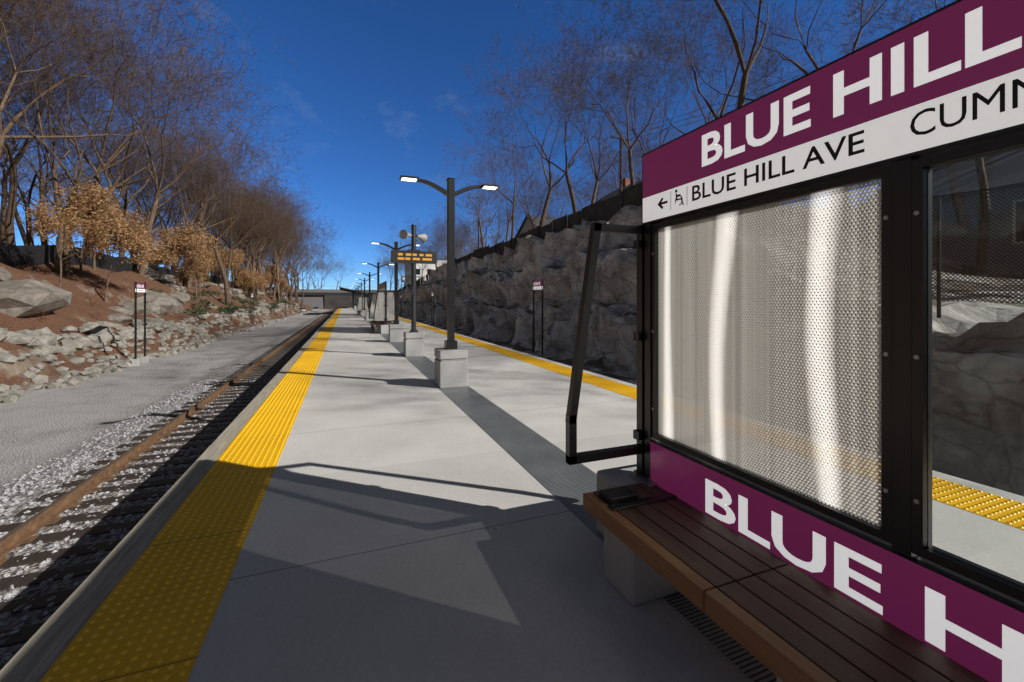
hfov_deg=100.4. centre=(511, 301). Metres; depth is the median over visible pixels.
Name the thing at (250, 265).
tree
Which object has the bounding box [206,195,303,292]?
tree
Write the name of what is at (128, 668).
tactile domes
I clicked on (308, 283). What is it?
tree
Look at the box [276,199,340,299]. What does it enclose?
tree
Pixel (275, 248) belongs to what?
tree
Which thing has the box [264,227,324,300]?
tree
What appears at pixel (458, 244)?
tree
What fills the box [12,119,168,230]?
tree
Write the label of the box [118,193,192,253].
tree
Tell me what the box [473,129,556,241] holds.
tree
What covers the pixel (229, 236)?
tree
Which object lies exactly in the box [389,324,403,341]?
light pole plinth
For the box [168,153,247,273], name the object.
tree
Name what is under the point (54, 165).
tree
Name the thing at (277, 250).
tree
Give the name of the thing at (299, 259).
tree
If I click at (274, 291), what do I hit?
tree
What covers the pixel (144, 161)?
tree
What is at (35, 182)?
tree
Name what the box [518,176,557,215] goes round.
tree
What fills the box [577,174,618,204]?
tree
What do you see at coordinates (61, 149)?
tree
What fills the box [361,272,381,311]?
light pole
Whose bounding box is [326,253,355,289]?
tree
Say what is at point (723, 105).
tree
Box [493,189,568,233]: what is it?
tree
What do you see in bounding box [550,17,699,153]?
tree
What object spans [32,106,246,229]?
tree
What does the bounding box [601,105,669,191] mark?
tree
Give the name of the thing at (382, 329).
concrete sign
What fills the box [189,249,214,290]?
young oak tree
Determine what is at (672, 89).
tree
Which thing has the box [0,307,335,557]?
track rails
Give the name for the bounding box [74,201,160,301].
young oak tree
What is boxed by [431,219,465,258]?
tree
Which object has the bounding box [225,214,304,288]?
tree
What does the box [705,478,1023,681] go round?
sign text
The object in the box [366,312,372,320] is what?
light pole plinth
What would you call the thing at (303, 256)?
tree
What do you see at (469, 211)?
tree
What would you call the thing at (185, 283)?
tree
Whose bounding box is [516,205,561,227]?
tree
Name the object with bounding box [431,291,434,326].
trackside sign
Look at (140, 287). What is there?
trackside sign
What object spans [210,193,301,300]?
tree
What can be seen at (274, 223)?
tree
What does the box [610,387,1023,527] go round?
tactile domes
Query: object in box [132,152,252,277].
tree
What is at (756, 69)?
tree
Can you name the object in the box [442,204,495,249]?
tree
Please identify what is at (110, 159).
tree
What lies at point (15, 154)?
tree
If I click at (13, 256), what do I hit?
black fence screen
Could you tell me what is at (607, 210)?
wood fence
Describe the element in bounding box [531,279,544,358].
trackside sign
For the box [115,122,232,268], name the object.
tree
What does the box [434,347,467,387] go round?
light pole plinth
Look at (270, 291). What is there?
tree
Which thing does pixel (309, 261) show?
tree
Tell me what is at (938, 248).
chainlink fence
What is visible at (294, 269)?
tree
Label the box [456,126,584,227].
tree
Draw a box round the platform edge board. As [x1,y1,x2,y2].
[0,307,339,681]
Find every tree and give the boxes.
[0,0,20,25]
[0,0,106,152]
[0,0,116,87]
[0,0,128,115]
[0,0,135,273]
[0,0,149,241]
[0,0,163,102]
[0,0,164,121]
[0,0,168,148]
[0,0,254,159]
[0,0,293,275]
[0,1,225,256]
[0,3,117,245]
[0,7,97,164]
[0,23,234,268]
[0,27,170,154]
[0,49,142,238]
[0,59,138,244]
[0,78,71,138]
[0,89,118,244]
[0,121,135,218]
[0,128,138,225]
[0,132,67,200]
[0,143,78,244]
[0,147,104,231]
[0,152,102,235]
[0,171,66,244]
[1,0,298,276]
[1,36,78,157]
[1,77,185,213]
[2,145,201,264]
[4,0,270,245]
[4,0,300,257]
[4,89,241,253]
[8,1,163,244]
[9,126,146,245]
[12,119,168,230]
[14,201,52,237]
[16,202,115,287]
[21,170,170,249]
[31,176,129,272]
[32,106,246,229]
[52,95,258,257]
[54,199,138,269]
[70,115,237,268]
[71,117,206,219]
[72,203,147,236]
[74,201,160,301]
[76,131,186,225]
[82,117,234,253]
[85,139,233,238]
[94,36,287,229]
[94,80,286,290]
[94,126,240,266]
[103,78,207,265]
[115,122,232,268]
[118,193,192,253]
[120,121,257,268]
[121,164,183,257]
[123,122,304,305]
[127,175,221,268]
[128,167,270,283]
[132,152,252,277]
[136,98,290,287]
[140,245,178,267]
[141,226,180,268]
[145,108,254,263]
[150,124,265,279]
[151,166,272,288]
[155,198,226,261]
[157,218,219,302]
[159,179,259,255]
[164,148,303,282]
[165,200,243,275]
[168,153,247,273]
[169,183,266,276]
[171,257,211,301]
[174,170,255,265]
[178,180,275,243]
[184,152,266,275]
[185,180,276,265]
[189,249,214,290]
[194,183,309,293]
[198,242,232,285]
[203,184,302,271]
[205,211,273,280]
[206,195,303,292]
[207,177,303,297]
[207,247,249,289]
[208,204,269,281]
[208,207,271,279]
[209,173,278,252]
[210,179,317,296]
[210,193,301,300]
[211,176,292,295]
[212,159,281,265]
[213,211,274,279]
[214,207,301,299]
[219,211,283,288]
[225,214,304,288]
[226,179,326,301]
[226,229,299,265]
[230,229,279,266]
[230,265,248,274]
[231,270,267,300]
[233,216,308,300]
[235,266,257,292]
[236,186,315,289]
[236,215,304,265]
[237,196,323,293]
[240,273,267,298]
[243,201,320,296]
[248,176,341,305]
[251,237,319,287]
[256,211,328,303]
[257,270,272,297]
[258,261,284,290]
[260,219,343,297]
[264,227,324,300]
[264,242,315,284]
[269,237,329,300]
[270,276,286,286]
[273,245,308,288]
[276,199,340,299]
[277,212,334,304]
[278,243,334,284]
[279,258,331,288]
[279,281,292,297]
[289,216,335,268]
[292,247,334,288]
[295,254,327,288]
[299,254,339,288]
[310,243,342,288]
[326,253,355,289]
[330,250,356,284]
[374,240,403,287]
[375,238,401,287]
[380,257,402,290]
[387,208,463,268]
[401,228,442,276]
[407,213,468,257]
[416,220,479,257]
[426,223,475,256]
[429,133,511,246]
[429,227,486,254]
[430,186,498,246]
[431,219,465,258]
[431,233,459,259]
[438,221,472,256]
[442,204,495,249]
[443,216,484,254]
[445,24,648,212]
[445,223,480,255]
[450,45,587,238]
[455,176,522,244]
[455,203,489,252]
[455,235,490,255]
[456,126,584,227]
[458,195,534,245]
[469,159,524,243]
[471,210,517,240]
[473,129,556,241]
[479,19,624,226]
[485,220,516,243]
[487,222,515,245]
[488,182,568,232]
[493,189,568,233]
[502,160,584,225]
[509,0,735,185]
[512,22,696,203]
[516,159,611,219]
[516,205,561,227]
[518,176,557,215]
[543,173,609,215]
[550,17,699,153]
[552,119,644,205]
[553,168,612,217]
[558,201,584,217]
[568,163,629,198]
[575,90,696,192]
[577,140,659,202]
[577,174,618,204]
[579,126,665,189]
[582,0,886,224]
[592,0,772,107]
[592,120,703,181]
[594,0,856,191]
[598,135,639,190]
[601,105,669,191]
[614,0,726,150]
[633,0,799,118]
[634,78,740,150]
[657,16,810,138]
[696,0,878,119]
[773,0,901,204]
[782,0,952,64]
[817,0,990,273]
[833,0,945,27]
[838,0,944,24]
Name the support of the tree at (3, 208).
on the bank terrain
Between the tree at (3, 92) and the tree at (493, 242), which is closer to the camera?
the tree at (3, 92)
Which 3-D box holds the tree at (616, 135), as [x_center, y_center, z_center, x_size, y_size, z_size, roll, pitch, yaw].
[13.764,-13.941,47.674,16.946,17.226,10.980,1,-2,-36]
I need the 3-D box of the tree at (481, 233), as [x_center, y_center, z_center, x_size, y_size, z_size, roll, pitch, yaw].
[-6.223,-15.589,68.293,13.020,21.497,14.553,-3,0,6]
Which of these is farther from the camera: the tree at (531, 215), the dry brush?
the tree at (531, 215)
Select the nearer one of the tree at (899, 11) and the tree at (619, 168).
the tree at (899, 11)
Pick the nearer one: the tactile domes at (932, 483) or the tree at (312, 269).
the tactile domes at (932, 483)
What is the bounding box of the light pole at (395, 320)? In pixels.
[371,242,420,323]
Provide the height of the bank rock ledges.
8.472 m
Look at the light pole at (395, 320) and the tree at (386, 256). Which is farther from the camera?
the tree at (386, 256)
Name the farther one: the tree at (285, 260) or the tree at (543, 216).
the tree at (285, 260)
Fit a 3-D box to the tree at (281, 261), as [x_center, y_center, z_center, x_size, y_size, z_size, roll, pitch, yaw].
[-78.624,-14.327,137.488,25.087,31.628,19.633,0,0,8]
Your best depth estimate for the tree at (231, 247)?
74.04 m
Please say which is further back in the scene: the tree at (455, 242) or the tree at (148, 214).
the tree at (455, 242)
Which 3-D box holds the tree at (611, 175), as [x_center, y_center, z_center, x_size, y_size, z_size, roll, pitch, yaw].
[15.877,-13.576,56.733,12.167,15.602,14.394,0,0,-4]
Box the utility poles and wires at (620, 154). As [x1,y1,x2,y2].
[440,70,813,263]
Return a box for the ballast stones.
[0,377,272,664]
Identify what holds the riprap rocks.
on the bank terrain
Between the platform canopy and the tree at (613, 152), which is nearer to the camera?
the tree at (613, 152)
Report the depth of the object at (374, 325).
23.58 m
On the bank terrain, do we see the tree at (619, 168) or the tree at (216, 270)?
the tree at (216, 270)
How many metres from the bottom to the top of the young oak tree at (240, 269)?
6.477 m
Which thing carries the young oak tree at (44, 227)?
on the bank terrain
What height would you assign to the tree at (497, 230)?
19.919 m
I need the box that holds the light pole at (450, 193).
[399,175,498,349]
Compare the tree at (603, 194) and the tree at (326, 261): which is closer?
the tree at (603, 194)
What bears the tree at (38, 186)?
on the bank terrain
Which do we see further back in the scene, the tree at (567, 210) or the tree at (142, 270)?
the tree at (567, 210)
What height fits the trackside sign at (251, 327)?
4.350 m
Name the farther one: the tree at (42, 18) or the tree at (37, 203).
the tree at (37, 203)
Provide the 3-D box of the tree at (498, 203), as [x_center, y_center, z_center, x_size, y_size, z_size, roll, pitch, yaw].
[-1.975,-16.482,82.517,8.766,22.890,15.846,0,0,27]
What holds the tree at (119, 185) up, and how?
on the bank terrain
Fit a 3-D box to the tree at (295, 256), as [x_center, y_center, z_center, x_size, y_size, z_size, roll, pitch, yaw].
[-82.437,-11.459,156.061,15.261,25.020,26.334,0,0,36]
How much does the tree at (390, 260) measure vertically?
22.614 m
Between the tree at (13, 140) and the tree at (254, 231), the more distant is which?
the tree at (254, 231)
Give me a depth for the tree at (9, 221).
39.90 m
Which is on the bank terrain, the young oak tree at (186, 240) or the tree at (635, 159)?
the young oak tree at (186, 240)
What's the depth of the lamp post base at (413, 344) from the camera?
13.05 m
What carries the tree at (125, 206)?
on the bank terrain
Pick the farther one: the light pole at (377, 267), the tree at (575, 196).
the tree at (575, 196)
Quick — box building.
[404,260,446,287]
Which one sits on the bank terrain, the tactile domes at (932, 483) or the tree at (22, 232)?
the tree at (22, 232)
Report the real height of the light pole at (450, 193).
3.450 m
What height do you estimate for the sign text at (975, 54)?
0.188 m
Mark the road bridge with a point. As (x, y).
(312, 298)
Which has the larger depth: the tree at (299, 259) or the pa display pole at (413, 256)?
the tree at (299, 259)
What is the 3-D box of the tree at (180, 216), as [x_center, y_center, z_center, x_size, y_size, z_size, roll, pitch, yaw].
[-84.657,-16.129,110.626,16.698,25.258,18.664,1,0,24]
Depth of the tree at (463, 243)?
123.01 m
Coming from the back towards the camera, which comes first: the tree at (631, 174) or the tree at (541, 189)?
the tree at (541, 189)
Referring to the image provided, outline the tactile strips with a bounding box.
[40,307,1023,681]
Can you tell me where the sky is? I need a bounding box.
[0,0,953,289]
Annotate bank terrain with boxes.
[0,262,332,664]
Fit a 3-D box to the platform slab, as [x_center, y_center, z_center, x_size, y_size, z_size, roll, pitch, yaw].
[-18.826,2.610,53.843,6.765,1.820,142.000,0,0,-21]
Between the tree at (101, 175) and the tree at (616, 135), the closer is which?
the tree at (616, 135)
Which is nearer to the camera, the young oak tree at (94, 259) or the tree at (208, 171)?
the young oak tree at (94, 259)
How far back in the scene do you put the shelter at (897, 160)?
1.89 m
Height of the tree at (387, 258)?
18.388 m
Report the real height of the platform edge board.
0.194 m
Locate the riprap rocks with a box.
[0,305,309,402]
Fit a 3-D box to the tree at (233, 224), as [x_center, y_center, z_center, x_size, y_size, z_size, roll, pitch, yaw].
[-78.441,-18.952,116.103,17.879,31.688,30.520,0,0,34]
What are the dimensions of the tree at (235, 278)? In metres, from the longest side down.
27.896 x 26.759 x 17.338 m
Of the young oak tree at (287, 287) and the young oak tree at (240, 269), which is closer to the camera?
the young oak tree at (240, 269)
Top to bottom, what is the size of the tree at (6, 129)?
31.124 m
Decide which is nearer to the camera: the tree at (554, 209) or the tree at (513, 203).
the tree at (513, 203)
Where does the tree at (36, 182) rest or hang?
on the bank terrain
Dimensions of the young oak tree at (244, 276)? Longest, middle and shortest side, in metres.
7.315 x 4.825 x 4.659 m
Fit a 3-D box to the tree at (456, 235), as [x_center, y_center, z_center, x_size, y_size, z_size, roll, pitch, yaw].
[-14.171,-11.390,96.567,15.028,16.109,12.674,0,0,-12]
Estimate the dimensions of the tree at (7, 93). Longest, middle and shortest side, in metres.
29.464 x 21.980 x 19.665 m
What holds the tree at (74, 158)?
on the bank terrain
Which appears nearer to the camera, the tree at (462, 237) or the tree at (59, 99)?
the tree at (59, 99)
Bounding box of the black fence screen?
[0,241,273,291]
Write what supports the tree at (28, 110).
on the bank terrain
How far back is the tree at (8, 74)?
39.36 m
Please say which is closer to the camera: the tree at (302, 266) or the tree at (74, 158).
the tree at (74, 158)
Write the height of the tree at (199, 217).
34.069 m
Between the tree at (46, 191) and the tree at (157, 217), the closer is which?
the tree at (46, 191)
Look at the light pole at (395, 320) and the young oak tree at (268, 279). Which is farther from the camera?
the young oak tree at (268, 279)
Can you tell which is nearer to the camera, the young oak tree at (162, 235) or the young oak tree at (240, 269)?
the young oak tree at (162, 235)
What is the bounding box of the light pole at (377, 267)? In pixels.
[362,262,393,314]
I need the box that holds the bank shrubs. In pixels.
[149,288,298,314]
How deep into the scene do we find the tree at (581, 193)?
71.30 m
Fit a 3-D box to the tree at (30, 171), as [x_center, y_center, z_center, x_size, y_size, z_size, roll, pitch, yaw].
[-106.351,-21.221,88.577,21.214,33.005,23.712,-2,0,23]
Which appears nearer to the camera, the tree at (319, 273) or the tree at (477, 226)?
the tree at (477, 226)
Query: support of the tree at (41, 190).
on the bank terrain
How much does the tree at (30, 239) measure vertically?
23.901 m
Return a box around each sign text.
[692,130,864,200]
[702,6,1021,166]
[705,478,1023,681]
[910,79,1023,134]
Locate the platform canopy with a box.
[339,287,367,307]
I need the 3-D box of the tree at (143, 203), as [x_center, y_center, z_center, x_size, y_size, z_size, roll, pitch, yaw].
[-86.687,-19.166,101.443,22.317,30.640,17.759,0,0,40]
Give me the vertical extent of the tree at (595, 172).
15.498 m
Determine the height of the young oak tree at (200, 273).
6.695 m
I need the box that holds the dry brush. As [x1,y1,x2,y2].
[0,283,195,330]
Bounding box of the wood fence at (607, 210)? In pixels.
[392,182,778,291]
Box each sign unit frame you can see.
[356,292,367,310]
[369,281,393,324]
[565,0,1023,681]
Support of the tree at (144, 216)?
on the bank terrain
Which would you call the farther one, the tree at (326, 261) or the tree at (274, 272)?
the tree at (326, 261)
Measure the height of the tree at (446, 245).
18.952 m
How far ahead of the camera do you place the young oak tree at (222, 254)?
76.12 m
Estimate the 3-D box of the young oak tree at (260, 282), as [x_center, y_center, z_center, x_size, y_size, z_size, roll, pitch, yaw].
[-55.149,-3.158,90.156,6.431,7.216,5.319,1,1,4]
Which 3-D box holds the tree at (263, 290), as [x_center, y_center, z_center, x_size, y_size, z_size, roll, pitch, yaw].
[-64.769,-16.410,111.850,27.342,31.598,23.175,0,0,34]
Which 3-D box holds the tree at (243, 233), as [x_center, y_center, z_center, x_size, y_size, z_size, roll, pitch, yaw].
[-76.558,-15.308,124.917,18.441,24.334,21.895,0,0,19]
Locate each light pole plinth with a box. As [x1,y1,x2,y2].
[362,310,366,316]
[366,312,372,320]
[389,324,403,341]
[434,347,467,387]
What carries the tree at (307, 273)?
on the bank terrain
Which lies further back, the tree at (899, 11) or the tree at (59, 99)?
the tree at (59, 99)
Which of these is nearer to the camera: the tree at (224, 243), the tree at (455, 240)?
the tree at (224, 243)
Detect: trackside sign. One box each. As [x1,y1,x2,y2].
[132,282,148,365]
[250,292,253,329]
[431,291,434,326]
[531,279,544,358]
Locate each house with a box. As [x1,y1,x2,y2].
[515,216,567,236]
[595,178,641,202]
[852,148,1023,273]
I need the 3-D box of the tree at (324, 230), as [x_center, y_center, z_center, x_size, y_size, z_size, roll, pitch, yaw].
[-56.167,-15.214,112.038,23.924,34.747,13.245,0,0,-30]
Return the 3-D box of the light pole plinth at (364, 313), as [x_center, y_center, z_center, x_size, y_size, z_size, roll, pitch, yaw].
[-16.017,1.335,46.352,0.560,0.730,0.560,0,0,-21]
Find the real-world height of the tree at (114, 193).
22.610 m
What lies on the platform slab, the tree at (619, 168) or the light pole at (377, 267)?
the light pole at (377, 267)
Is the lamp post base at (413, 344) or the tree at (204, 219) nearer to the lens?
the lamp post base at (413, 344)
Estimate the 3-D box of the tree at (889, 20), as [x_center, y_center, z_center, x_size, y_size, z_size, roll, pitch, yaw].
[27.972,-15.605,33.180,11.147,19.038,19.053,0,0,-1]
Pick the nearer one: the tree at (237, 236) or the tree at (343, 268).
the tree at (237, 236)
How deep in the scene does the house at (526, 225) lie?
72.11 m
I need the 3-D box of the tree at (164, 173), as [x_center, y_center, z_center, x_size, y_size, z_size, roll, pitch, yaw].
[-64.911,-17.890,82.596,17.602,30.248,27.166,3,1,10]
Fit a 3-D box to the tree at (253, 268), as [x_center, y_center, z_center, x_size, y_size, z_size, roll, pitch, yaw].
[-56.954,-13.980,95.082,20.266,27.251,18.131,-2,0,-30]
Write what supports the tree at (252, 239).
on the bank terrain
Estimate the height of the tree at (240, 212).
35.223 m
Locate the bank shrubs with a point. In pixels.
(226, 308)
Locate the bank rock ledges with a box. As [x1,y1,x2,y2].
[0,266,298,322]
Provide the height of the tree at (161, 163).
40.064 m
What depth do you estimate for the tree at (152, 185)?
81.36 m
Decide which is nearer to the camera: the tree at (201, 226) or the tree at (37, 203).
the tree at (201, 226)
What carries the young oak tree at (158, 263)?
on the bank rock ledges
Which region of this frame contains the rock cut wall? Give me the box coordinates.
[370,205,1023,495]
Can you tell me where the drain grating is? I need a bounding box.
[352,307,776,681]
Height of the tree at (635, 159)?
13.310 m
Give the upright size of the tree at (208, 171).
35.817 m
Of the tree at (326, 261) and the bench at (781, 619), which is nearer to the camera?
the bench at (781, 619)
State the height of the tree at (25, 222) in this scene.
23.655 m
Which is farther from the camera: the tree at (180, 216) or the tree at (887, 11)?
the tree at (180, 216)
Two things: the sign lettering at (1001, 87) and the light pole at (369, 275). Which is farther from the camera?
the light pole at (369, 275)
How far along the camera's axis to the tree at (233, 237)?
107.76 m
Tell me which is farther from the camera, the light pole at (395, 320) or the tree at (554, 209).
the tree at (554, 209)
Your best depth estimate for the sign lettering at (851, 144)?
2.04 m
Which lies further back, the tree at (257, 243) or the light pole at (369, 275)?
the tree at (257, 243)
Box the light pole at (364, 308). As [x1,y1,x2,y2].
[359,278,370,309]
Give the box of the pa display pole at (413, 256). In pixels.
[391,225,435,332]
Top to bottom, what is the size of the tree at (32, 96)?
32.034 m
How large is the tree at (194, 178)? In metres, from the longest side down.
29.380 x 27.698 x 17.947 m
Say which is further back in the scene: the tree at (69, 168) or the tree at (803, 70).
the tree at (69, 168)
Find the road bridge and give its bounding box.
[279,286,393,308]
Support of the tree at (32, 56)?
on the bank terrain
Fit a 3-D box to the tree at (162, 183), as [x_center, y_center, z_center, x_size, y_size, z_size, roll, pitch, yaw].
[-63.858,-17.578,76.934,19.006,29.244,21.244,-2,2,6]
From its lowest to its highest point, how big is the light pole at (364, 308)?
3.450 m
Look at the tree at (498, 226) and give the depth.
110.81 m
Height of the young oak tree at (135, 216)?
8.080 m
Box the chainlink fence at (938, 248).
[827,184,1023,317]
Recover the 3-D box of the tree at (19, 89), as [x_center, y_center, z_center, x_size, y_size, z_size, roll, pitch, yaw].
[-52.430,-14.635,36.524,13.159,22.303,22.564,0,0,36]
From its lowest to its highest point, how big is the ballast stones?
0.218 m
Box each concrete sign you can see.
[371,324,388,333]
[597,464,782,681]
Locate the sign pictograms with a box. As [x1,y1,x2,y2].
[658,189,683,208]
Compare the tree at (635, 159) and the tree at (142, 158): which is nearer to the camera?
the tree at (635, 159)
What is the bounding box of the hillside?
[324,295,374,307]
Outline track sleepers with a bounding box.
[0,308,337,670]
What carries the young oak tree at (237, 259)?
on the bank terrain
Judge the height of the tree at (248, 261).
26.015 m
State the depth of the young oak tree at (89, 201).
36.82 m
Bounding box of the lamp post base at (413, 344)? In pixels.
[403,331,423,356]
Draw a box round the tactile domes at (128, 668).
[44,351,322,681]
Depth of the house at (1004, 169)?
16.63 m
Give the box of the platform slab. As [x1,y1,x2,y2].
[187,307,1023,681]
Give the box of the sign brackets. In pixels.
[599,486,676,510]
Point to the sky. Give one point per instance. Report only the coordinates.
(367, 86)
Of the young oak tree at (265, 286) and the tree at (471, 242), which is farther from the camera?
the tree at (471, 242)
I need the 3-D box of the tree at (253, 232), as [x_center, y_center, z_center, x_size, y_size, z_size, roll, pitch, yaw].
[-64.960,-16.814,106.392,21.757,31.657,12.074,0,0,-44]
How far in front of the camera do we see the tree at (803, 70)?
22.98 m
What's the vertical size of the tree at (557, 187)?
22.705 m
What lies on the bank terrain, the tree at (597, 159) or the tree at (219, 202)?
the tree at (219, 202)
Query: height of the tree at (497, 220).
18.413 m
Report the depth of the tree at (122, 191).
49.77 m
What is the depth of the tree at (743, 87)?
22.13 m
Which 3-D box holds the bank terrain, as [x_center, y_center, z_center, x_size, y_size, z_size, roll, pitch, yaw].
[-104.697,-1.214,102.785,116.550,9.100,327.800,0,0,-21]
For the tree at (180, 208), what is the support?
on the bank terrain
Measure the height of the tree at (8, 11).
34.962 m
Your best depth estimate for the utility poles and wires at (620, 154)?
38.09 m
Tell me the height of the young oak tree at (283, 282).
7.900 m
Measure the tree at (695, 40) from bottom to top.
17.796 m
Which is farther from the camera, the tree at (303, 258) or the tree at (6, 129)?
the tree at (303, 258)
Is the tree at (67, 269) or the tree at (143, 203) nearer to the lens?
the tree at (67, 269)
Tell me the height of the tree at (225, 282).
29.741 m
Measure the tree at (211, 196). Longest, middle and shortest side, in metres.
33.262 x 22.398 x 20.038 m
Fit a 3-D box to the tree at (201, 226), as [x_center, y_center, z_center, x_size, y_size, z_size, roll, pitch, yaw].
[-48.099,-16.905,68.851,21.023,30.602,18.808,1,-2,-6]
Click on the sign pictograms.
(660, 203)
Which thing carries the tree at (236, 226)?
on the bank terrain
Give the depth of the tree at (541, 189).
83.03 m
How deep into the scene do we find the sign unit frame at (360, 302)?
50.63 m
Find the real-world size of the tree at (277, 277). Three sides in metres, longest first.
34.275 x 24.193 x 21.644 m
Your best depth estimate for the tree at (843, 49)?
29.27 m
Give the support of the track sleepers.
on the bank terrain
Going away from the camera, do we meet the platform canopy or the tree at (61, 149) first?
the tree at (61, 149)
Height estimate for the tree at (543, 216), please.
20.000 m
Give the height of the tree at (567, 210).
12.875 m
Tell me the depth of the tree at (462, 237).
97.49 m
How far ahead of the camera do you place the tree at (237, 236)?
126.00 m
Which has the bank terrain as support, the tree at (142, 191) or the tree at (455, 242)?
the tree at (142, 191)
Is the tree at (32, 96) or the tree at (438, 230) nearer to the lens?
the tree at (32, 96)
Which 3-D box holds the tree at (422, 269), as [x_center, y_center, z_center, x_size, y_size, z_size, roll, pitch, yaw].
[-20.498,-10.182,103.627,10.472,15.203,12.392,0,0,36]
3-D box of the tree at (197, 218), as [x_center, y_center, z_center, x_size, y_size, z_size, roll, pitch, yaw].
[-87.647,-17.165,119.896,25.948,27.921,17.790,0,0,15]
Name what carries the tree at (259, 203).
on the bank terrain
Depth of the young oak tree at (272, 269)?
117.33 m
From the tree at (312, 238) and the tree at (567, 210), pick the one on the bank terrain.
the tree at (312, 238)
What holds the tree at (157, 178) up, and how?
on the bank terrain

